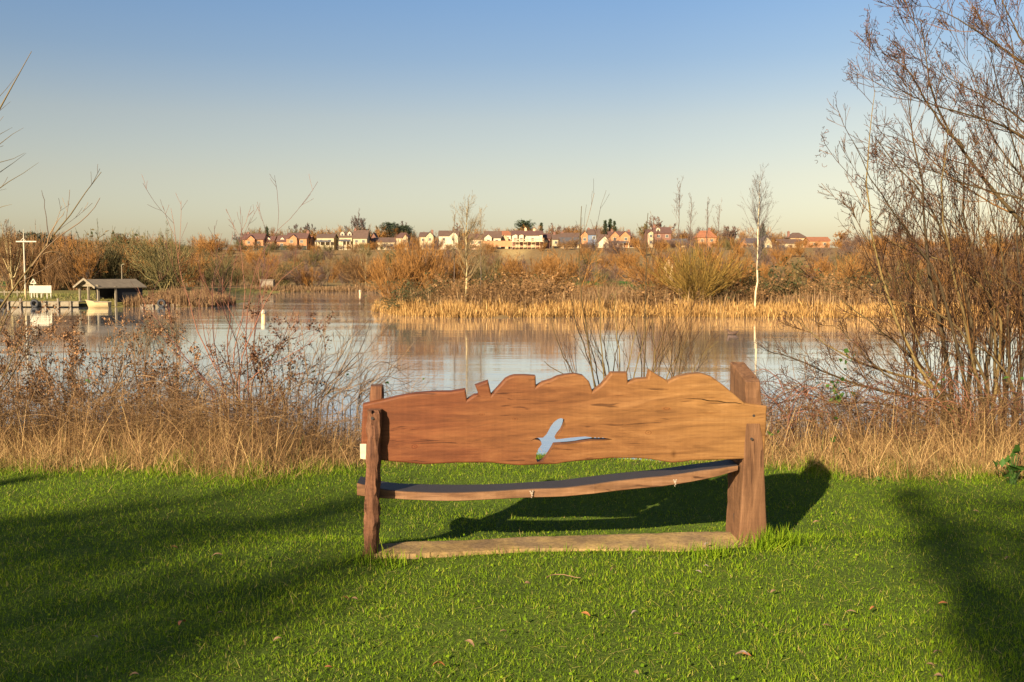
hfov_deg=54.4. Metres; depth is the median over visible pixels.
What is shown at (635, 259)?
orange willow bush
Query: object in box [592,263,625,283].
mauve bush
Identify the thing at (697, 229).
mauve bush
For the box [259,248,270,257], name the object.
olive bush
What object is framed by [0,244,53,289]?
brown bush
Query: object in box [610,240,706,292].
willow bush
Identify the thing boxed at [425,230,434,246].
house
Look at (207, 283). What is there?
olive bush
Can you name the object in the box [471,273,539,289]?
bramble thicket
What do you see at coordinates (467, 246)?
pale trunked tree
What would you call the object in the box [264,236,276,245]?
house
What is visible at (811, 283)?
bramble thicket
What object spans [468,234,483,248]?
house
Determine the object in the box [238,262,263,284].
brown bush
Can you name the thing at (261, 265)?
mauve bush
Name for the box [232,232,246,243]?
bare tree
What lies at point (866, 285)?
bramble thicket
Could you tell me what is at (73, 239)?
orange willow bush
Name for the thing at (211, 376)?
bramble tangle
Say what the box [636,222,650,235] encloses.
bare tree
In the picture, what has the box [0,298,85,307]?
jetty
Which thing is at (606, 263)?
orange willow bush
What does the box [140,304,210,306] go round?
bank edging
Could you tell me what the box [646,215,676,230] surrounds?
bare tree
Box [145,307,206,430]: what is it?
withered shrub
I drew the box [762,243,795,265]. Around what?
orange willow bush
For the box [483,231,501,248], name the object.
house
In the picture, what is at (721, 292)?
bramble thicket
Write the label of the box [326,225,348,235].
orange willow bush
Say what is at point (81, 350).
withered shrub
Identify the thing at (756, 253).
olive bush
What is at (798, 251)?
orange willow bush
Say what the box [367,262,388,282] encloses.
orange willow bush
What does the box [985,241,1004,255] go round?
orange willow bush
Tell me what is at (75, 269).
olive bush
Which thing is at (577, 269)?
olive bush
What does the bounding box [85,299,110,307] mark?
rowing boat
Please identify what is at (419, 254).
willow bush
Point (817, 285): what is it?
bramble thicket
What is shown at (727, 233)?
bare tree
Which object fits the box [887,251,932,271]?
orange willow bush
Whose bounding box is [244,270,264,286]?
olive bush
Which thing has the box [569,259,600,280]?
mauve bush
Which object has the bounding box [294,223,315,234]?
bare tree
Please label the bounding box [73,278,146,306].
boathouse
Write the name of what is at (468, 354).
lake water
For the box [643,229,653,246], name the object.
house
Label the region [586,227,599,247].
house
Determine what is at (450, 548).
stone slab
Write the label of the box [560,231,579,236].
house
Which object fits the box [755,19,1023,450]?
willow shrub
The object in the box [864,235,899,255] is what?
orange willow bush
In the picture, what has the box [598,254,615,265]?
mauve bush
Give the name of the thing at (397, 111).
sky
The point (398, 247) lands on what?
orange willow bush
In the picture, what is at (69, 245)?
orange willow bush
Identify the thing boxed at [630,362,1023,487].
dry grass
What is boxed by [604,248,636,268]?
orange willow bush
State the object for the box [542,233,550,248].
house
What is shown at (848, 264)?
olive bush
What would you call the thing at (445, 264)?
brown bush
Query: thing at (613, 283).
brown bush
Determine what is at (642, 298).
bramble thicket
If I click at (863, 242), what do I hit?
mauve bush
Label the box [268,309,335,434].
withered shrub
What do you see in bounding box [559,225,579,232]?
mauve bush
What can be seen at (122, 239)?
bare tree
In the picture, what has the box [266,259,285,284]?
orange willow bush
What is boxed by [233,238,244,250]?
olive bush
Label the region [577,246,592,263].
orange willow bush
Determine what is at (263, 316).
buoy
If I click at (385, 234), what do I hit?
orange willow bush
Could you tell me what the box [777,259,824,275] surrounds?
orange willow bush
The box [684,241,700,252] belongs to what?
mauve bush
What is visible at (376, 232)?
orange willow bush
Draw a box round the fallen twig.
[546,574,580,577]
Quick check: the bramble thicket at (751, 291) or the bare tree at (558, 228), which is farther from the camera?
the bare tree at (558, 228)
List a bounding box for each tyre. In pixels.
[30,299,38,307]
[157,299,165,306]
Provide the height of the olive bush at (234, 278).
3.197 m
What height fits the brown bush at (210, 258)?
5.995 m
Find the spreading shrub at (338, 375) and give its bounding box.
[280,290,418,447]
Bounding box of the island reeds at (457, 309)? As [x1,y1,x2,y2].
[371,294,1015,317]
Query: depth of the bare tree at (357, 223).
421.70 m
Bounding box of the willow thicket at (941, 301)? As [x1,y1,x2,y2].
[880,97,1023,432]
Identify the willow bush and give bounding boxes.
[26,229,77,288]
[45,232,76,289]
[52,232,86,250]
[66,239,103,255]
[93,232,138,261]
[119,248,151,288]
[136,233,163,249]
[177,250,213,286]
[191,233,222,256]
[223,243,237,256]
[243,247,278,265]
[260,252,280,269]
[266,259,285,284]
[287,264,320,286]
[308,243,321,256]
[311,229,327,243]
[315,257,350,282]
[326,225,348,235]
[348,256,389,279]
[351,262,378,282]
[354,245,445,305]
[363,228,384,236]
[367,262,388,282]
[368,224,401,236]
[368,240,382,249]
[382,230,465,293]
[393,241,406,251]
[433,250,478,284]
[460,253,507,285]
[471,242,496,255]
[485,260,521,281]
[495,251,572,287]
[499,251,522,281]
[514,224,541,230]
[531,258,562,276]
[532,247,606,291]
[534,254,564,269]
[537,241,547,250]
[548,225,578,246]
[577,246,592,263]
[595,256,611,269]
[598,263,627,277]
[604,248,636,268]
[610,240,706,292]
[625,252,641,265]
[629,237,640,247]
[652,239,669,251]
[689,232,755,297]
[730,236,743,247]
[735,246,745,256]
[737,227,754,239]
[748,262,771,280]
[751,228,777,240]
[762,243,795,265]
[762,266,780,284]
[771,232,786,241]
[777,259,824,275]
[786,243,804,256]
[790,261,831,286]
[796,238,808,247]
[811,240,821,247]
[814,254,835,274]
[828,250,871,285]
[835,241,848,250]
[841,235,903,285]
[844,251,887,272]
[856,241,880,254]
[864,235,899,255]
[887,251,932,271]
[924,270,959,288]
[933,233,965,256]
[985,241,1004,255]
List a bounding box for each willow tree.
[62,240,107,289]
[117,239,138,276]
[842,0,1023,228]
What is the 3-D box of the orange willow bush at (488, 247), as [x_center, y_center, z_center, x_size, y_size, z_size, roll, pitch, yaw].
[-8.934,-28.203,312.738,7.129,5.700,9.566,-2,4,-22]
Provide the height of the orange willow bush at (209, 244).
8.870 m
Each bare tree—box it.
[0,219,28,291]
[110,231,134,251]
[152,221,179,286]
[209,234,222,248]
[211,253,237,293]
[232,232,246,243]
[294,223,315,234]
[318,255,338,282]
[351,209,367,229]
[357,246,370,285]
[452,223,463,241]
[462,229,481,242]
[547,223,565,233]
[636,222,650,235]
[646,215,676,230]
[679,230,693,241]
[722,225,738,240]
[833,229,850,242]
[890,228,902,240]
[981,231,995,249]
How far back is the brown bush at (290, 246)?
333.79 m
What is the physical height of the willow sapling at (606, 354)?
4.296 m
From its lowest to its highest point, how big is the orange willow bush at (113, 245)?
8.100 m
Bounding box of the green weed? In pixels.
[993,442,1023,484]
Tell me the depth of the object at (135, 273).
120.97 m
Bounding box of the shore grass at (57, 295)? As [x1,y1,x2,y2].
[0,291,150,303]
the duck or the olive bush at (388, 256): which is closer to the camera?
the duck
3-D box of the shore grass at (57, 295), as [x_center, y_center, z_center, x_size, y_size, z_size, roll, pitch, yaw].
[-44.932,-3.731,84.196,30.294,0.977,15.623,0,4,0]
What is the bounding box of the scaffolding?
[510,238,542,248]
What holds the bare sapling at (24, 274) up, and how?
on the ground at (710, 487)
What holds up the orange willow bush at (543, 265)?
on the ground at (710, 487)
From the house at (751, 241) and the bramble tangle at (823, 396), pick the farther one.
the house at (751, 241)
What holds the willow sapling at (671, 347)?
on the ground at (710, 487)
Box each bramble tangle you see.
[0,308,452,446]
[717,319,1023,479]
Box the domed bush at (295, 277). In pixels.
[284,264,317,286]
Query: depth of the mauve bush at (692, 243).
354.25 m
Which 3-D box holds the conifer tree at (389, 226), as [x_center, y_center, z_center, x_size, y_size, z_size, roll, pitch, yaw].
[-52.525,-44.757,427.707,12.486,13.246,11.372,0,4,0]
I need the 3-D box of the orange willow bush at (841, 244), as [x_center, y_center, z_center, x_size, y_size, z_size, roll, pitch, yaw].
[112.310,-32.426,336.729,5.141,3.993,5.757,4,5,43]
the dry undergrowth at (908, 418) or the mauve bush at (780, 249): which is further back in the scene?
the mauve bush at (780, 249)
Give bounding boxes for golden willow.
[637,233,750,306]
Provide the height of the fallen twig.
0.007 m
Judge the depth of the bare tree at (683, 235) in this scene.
403.20 m
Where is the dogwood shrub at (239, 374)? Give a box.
[131,175,340,439]
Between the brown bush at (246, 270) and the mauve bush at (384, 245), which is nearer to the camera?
the brown bush at (246, 270)
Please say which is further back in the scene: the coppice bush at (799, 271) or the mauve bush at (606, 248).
the mauve bush at (606, 248)
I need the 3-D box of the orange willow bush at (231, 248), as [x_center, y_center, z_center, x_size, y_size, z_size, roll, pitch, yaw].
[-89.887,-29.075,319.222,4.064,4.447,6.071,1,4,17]
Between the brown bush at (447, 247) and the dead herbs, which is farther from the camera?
the brown bush at (447, 247)
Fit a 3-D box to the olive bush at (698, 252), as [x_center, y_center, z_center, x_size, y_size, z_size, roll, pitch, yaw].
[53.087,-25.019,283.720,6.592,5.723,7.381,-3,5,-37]
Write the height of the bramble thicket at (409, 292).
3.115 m
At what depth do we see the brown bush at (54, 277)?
113.06 m
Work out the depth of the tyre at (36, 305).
75.07 m
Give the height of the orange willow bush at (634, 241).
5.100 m
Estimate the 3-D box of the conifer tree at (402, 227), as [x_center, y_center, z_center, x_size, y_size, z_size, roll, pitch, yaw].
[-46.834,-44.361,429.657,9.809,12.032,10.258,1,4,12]
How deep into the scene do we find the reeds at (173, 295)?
77.27 m
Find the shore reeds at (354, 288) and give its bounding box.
[240,283,600,291]
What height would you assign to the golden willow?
4.955 m
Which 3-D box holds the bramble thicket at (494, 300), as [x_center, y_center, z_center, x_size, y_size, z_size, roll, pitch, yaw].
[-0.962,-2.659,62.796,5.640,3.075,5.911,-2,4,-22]
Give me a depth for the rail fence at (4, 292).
83.89 m
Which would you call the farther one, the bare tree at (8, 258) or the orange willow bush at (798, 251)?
the orange willow bush at (798, 251)
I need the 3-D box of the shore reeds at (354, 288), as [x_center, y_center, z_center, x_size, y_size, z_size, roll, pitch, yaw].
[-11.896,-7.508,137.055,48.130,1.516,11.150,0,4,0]
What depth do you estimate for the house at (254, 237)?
393.32 m
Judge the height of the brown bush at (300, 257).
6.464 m
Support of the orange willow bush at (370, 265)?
on the ground at (710, 487)
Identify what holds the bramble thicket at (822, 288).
on the ground at (710, 487)
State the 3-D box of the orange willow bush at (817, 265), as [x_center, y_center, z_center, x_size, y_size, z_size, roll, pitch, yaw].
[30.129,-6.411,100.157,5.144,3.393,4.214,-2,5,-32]
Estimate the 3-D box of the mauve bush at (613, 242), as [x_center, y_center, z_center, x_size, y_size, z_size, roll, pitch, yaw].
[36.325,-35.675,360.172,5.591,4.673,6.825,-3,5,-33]
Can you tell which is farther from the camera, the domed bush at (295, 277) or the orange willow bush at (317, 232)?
the orange willow bush at (317, 232)
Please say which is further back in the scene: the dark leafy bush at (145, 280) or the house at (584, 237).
the house at (584, 237)
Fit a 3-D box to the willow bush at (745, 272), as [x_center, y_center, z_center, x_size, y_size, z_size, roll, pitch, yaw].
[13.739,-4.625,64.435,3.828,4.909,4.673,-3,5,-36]
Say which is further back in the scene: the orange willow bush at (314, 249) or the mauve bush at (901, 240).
the mauve bush at (901, 240)
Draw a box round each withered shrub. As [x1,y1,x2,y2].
[0,307,35,441]
[0,311,92,427]
[36,301,125,437]
[99,309,142,427]
[120,292,186,434]
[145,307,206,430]
[205,290,308,433]
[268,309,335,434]
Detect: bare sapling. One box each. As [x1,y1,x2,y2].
[0,165,100,391]
[449,211,457,281]
[476,206,487,285]
[673,178,684,274]
[684,193,697,273]
[700,198,713,262]
[712,198,725,264]
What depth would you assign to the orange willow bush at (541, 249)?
347.02 m
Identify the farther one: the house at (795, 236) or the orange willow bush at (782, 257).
the house at (795, 236)
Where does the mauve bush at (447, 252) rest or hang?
on the ground at (710, 487)
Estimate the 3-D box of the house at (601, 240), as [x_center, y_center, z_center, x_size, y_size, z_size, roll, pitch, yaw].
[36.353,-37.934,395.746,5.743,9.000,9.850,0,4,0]
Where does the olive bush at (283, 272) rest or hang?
on the ground at (710, 487)
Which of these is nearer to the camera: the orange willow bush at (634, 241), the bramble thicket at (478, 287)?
the bramble thicket at (478, 287)
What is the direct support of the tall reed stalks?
on the ground at (710, 487)
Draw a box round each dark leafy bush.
[22,228,169,289]
[113,257,186,289]
[174,242,204,257]
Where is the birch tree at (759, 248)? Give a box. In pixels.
[733,164,780,306]
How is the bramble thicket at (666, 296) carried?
on the ground at (710, 487)
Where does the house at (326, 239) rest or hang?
on the ground at (710, 487)
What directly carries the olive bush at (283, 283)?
on the ground at (710, 487)
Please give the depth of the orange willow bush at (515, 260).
156.13 m
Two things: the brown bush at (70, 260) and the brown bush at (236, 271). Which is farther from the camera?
the brown bush at (236, 271)
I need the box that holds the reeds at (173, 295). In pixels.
[120,284,235,306]
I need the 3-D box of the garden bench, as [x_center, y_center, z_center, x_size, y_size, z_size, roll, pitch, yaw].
[0.289,0.668,5.522,2.273,1.062,0.384,-1,4,-7]
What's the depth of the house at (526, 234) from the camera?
381.14 m
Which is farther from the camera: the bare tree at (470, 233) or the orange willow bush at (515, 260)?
the bare tree at (470, 233)
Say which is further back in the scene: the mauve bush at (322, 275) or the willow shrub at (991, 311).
the mauve bush at (322, 275)
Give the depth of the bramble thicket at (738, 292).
63.88 m
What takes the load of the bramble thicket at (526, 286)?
on the ground at (710, 487)
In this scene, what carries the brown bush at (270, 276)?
on the ground at (710, 487)
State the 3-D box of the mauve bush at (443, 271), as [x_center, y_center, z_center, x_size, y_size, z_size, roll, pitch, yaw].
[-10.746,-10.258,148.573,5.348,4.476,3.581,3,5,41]
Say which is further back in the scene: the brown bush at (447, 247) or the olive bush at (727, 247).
the olive bush at (727, 247)
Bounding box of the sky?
[0,0,1023,249]
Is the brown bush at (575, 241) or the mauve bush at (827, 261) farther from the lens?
the brown bush at (575, 241)
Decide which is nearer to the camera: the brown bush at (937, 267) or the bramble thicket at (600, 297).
the bramble thicket at (600, 297)
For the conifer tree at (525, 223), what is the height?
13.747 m
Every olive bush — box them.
[64,241,94,289]
[78,218,142,289]
[118,228,198,290]
[178,246,197,259]
[193,250,238,286]
[197,247,223,260]
[197,263,216,285]
[223,268,245,285]
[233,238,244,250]
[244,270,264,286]
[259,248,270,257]
[264,242,280,251]
[271,267,299,285]
[272,262,297,285]
[287,258,310,284]
[303,249,326,266]
[321,243,334,254]
[332,252,362,276]
[352,244,374,258]
[379,246,399,265]
[565,264,584,277]
[570,252,599,271]
[591,269,614,286]
[689,244,707,259]
[719,236,736,249]
[747,248,768,259]
[828,251,857,272]
[832,253,872,283]
[889,258,931,289]
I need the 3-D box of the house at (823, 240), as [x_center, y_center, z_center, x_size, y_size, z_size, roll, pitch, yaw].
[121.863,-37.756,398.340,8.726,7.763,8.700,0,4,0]
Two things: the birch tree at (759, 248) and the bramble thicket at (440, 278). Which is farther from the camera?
the bramble thicket at (440, 278)
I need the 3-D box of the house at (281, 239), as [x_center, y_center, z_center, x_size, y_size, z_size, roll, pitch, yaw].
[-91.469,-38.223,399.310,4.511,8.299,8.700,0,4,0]
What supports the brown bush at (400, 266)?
on the ground at (710, 487)
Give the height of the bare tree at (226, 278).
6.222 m
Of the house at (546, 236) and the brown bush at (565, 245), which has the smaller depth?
the brown bush at (565, 245)
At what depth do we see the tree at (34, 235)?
158.48 m
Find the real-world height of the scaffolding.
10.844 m
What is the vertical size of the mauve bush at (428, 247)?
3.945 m
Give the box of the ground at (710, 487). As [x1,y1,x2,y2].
[0,247,1023,681]
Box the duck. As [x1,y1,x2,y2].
[726,329,737,334]
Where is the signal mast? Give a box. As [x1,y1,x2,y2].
[16,229,35,296]
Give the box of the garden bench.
[357,362,766,559]
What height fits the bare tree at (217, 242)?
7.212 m
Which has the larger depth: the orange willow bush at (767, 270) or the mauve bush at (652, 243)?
the mauve bush at (652, 243)
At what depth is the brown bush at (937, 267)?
153.01 m
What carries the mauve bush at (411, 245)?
on the ground at (710, 487)
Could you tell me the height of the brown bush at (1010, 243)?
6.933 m
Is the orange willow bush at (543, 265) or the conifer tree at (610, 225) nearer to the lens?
the orange willow bush at (543, 265)
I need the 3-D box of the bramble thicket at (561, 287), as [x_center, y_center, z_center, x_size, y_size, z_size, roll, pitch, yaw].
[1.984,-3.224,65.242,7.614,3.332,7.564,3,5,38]
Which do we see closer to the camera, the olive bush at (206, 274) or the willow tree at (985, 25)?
the willow tree at (985, 25)
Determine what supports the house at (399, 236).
on the ground at (710, 487)
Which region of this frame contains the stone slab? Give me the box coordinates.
[375,531,752,558]
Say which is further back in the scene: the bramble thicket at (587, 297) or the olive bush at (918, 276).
the olive bush at (918, 276)
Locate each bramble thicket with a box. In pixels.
[358,272,451,312]
[391,275,471,297]
[413,276,507,305]
[418,271,486,302]
[421,270,487,301]
[454,280,530,297]
[455,276,543,305]
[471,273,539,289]
[475,272,570,307]
[489,271,583,290]
[490,268,599,302]
[491,271,558,297]
[539,291,576,304]
[553,291,588,303]
[572,291,606,302]
[583,289,623,301]
[600,276,739,309]
[601,291,636,304]
[603,292,647,305]
[617,292,658,304]
[625,278,675,302]
[650,278,725,298]
[673,276,752,304]
[702,275,799,305]
[711,259,786,303]
[711,282,749,303]
[739,255,849,302]
[739,274,791,298]
[762,273,841,296]
[772,285,818,300]
[777,269,875,300]
[786,274,850,303]
[802,277,874,305]
[806,268,928,300]
[813,267,923,301]
[829,276,920,304]
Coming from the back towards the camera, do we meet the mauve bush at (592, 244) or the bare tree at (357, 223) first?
the bare tree at (357, 223)
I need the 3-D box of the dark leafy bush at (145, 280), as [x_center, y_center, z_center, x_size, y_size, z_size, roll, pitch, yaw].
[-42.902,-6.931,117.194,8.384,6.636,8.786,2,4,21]
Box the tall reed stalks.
[390,283,1011,312]
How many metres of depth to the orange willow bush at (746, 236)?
411.45 m
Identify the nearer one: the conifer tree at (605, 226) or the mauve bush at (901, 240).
the mauve bush at (901, 240)
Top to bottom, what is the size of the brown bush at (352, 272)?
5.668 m
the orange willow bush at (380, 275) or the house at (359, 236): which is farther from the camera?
the house at (359, 236)
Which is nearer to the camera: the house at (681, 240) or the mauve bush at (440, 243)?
the mauve bush at (440, 243)
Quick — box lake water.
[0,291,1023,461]
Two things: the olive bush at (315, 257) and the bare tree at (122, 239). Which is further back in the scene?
the bare tree at (122, 239)
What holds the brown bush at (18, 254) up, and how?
on the ground at (710, 487)
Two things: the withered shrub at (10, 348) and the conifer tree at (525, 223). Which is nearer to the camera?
the withered shrub at (10, 348)
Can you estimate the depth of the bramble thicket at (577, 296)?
63.30 m
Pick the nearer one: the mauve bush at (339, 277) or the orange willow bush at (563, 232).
the mauve bush at (339, 277)
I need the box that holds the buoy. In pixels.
[261,310,265,318]
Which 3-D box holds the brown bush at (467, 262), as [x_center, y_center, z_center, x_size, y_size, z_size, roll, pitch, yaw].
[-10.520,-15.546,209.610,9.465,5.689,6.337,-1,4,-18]
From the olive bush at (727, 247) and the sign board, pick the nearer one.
the sign board
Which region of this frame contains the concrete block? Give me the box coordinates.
[260,279,275,286]
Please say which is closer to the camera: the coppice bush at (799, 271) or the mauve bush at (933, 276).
the coppice bush at (799, 271)
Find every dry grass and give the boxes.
[0,362,541,487]
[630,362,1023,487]
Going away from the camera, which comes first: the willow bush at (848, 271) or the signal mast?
the willow bush at (848, 271)
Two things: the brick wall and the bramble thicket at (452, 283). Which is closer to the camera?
the bramble thicket at (452, 283)
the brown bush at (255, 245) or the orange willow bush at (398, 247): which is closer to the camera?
the orange willow bush at (398, 247)
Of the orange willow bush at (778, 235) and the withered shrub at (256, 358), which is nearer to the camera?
the withered shrub at (256, 358)
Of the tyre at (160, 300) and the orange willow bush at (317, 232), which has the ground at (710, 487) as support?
the orange willow bush at (317, 232)
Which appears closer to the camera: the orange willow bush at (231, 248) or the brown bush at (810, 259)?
the brown bush at (810, 259)
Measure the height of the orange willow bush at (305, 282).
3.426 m
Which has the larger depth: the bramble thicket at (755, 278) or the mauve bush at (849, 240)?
the mauve bush at (849, 240)
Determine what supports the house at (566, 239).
on the ground at (710, 487)
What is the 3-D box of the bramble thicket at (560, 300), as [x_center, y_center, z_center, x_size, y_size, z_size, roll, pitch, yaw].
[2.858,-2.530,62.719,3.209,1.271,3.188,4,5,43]
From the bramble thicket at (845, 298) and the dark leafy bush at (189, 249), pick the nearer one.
the bramble thicket at (845, 298)
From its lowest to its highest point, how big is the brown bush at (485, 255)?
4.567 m
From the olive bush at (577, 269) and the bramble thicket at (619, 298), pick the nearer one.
the bramble thicket at (619, 298)
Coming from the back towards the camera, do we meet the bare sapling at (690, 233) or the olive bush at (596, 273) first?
the olive bush at (596, 273)
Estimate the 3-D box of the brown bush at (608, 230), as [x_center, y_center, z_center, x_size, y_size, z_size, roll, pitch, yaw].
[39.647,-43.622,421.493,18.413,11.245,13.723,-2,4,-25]
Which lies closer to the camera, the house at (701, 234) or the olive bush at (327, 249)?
the olive bush at (327, 249)
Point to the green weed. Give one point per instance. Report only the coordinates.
(1011, 468)
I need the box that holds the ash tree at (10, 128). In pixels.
[0,51,38,207]
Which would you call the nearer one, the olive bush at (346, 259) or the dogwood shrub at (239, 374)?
the dogwood shrub at (239, 374)
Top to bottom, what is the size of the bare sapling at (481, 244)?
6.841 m
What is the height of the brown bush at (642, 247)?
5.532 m
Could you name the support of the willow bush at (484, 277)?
on the ground at (710, 487)
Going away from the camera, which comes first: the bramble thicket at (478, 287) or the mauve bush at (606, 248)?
the bramble thicket at (478, 287)
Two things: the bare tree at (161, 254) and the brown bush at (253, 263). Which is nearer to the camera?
the bare tree at (161, 254)
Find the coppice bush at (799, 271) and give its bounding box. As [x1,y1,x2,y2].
[790,258,810,286]
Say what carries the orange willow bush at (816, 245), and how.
on the ground at (710, 487)
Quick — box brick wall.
[481,241,511,246]
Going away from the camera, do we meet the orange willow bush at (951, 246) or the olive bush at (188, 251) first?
the olive bush at (188, 251)
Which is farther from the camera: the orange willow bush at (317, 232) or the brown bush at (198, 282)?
the orange willow bush at (317, 232)
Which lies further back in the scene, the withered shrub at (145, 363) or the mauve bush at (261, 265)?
the mauve bush at (261, 265)
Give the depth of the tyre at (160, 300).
75.66 m
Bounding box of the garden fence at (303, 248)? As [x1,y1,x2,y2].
[245,245,306,249]
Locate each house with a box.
[241,232,267,245]
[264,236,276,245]
[276,235,285,245]
[285,230,310,249]
[309,236,314,248]
[315,234,337,249]
[338,232,352,249]
[352,228,370,249]
[370,232,377,249]
[372,237,395,249]
[395,233,410,248]
[419,232,427,249]
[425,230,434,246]
[438,231,459,248]
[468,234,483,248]
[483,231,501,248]
[501,234,508,248]
[502,231,510,248]
[511,227,542,248]
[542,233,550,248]
[551,232,566,247]
[558,237,581,247]
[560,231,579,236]
[578,231,587,245]
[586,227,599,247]
[597,234,607,247]
[607,229,630,246]
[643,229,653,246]
[652,225,671,239]
[671,239,686,246]
[693,227,716,245]
[745,236,772,247]
[775,239,803,247]
[784,231,805,247]
[804,237,830,247]
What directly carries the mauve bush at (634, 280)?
on the ground at (710, 487)
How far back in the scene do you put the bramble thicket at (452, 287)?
63.84 m
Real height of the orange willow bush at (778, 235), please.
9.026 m
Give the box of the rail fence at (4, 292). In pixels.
[0,290,43,296]
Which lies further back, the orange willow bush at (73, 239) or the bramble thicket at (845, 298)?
the orange willow bush at (73, 239)
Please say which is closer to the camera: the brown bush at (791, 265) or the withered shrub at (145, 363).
the withered shrub at (145, 363)
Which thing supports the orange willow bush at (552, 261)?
on the ground at (710, 487)
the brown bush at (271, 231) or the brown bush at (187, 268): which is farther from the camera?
the brown bush at (271, 231)
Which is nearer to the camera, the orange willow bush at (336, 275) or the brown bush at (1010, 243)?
the orange willow bush at (336, 275)
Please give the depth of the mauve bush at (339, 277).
154.99 m
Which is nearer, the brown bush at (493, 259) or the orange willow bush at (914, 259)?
the orange willow bush at (914, 259)
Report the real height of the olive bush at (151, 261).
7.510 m
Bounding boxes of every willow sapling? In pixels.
[544,179,705,459]
[646,289,720,377]
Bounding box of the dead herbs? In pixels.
[400,281,1020,309]
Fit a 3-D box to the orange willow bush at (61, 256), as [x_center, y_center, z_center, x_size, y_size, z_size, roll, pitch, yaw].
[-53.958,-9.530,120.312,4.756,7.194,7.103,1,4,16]
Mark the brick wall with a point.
(504, 243)
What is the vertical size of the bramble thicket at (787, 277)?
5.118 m
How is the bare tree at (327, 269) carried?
on the ground at (710, 487)
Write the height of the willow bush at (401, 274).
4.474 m
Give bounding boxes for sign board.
[29,286,51,298]
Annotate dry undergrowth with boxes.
[0,327,423,465]
[697,335,1023,469]
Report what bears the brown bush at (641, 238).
on the ground at (710, 487)
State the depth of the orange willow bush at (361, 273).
185.24 m
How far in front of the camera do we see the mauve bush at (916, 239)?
352.91 m
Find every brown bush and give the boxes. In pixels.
[0,226,51,290]
[0,235,40,283]
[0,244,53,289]
[21,223,66,286]
[35,258,67,289]
[39,234,109,289]
[126,236,142,252]
[135,237,197,287]
[181,244,208,285]
[186,236,207,252]
[198,251,225,272]
[208,251,246,269]
[218,238,228,250]
[223,258,248,285]
[235,256,261,269]
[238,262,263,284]
[246,239,261,250]
[246,264,286,286]
[262,227,283,235]
[287,250,313,268]
[288,243,296,253]
[327,250,375,285]
[349,244,360,251]
[386,255,416,281]
[427,255,461,276]
[443,244,454,251]
[450,255,481,275]
[475,248,492,261]
[484,251,505,268]
[556,238,573,249]
[568,237,578,248]
[595,225,621,233]
[596,279,624,291]
[635,226,647,242]
[635,241,650,255]
[712,225,733,247]
[786,259,806,268]
[803,251,820,262]
[919,259,965,279]
[924,260,960,273]
[1000,234,1023,251]
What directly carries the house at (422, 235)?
on the ground at (710, 487)
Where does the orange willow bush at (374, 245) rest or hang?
on the ground at (710, 487)
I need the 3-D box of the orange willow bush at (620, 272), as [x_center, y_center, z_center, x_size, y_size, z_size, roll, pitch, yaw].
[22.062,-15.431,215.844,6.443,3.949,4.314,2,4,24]
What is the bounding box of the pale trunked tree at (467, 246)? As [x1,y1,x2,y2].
[448,193,490,305]
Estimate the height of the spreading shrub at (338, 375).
1.860 m
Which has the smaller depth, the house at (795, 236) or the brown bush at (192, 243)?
the brown bush at (192, 243)
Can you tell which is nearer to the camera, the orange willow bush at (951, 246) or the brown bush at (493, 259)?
the brown bush at (493, 259)
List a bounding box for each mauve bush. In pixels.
[253,257,286,276]
[277,248,298,260]
[303,259,334,285]
[312,248,330,263]
[335,269,358,285]
[381,239,397,249]
[403,240,417,249]
[422,242,435,251]
[423,261,451,283]
[433,239,446,249]
[444,248,464,256]
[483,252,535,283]
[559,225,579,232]
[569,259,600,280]
[583,239,599,251]
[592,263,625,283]
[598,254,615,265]
[601,240,624,256]
[604,236,619,247]
[607,240,630,256]
[629,273,645,284]
[649,237,662,247]
[655,250,684,263]
[673,228,699,239]
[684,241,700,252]
[685,238,699,246]
[754,251,778,268]
[766,240,792,254]
[813,244,832,258]
[813,257,838,268]
[835,245,857,261]
[839,232,861,252]
[853,232,866,248]
[887,235,916,250]
[905,230,922,248]
[910,244,939,261]
[919,268,956,287]
[990,255,1005,270]
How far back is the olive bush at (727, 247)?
342.72 m
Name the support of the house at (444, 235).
on the ground at (710, 487)
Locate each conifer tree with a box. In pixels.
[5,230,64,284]
[378,221,401,236]
[393,224,415,235]
[513,219,536,230]
[603,220,607,233]
[608,219,612,230]
[758,223,765,237]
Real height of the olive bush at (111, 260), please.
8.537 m
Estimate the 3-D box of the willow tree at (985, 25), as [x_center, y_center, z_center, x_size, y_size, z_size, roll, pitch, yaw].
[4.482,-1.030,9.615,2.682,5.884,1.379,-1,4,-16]
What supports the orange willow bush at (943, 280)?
on the ground at (710, 487)
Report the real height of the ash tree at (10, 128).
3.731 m
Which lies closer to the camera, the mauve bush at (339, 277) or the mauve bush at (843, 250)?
the mauve bush at (339, 277)
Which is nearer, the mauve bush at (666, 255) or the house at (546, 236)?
the mauve bush at (666, 255)
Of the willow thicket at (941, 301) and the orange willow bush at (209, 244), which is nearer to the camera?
the willow thicket at (941, 301)

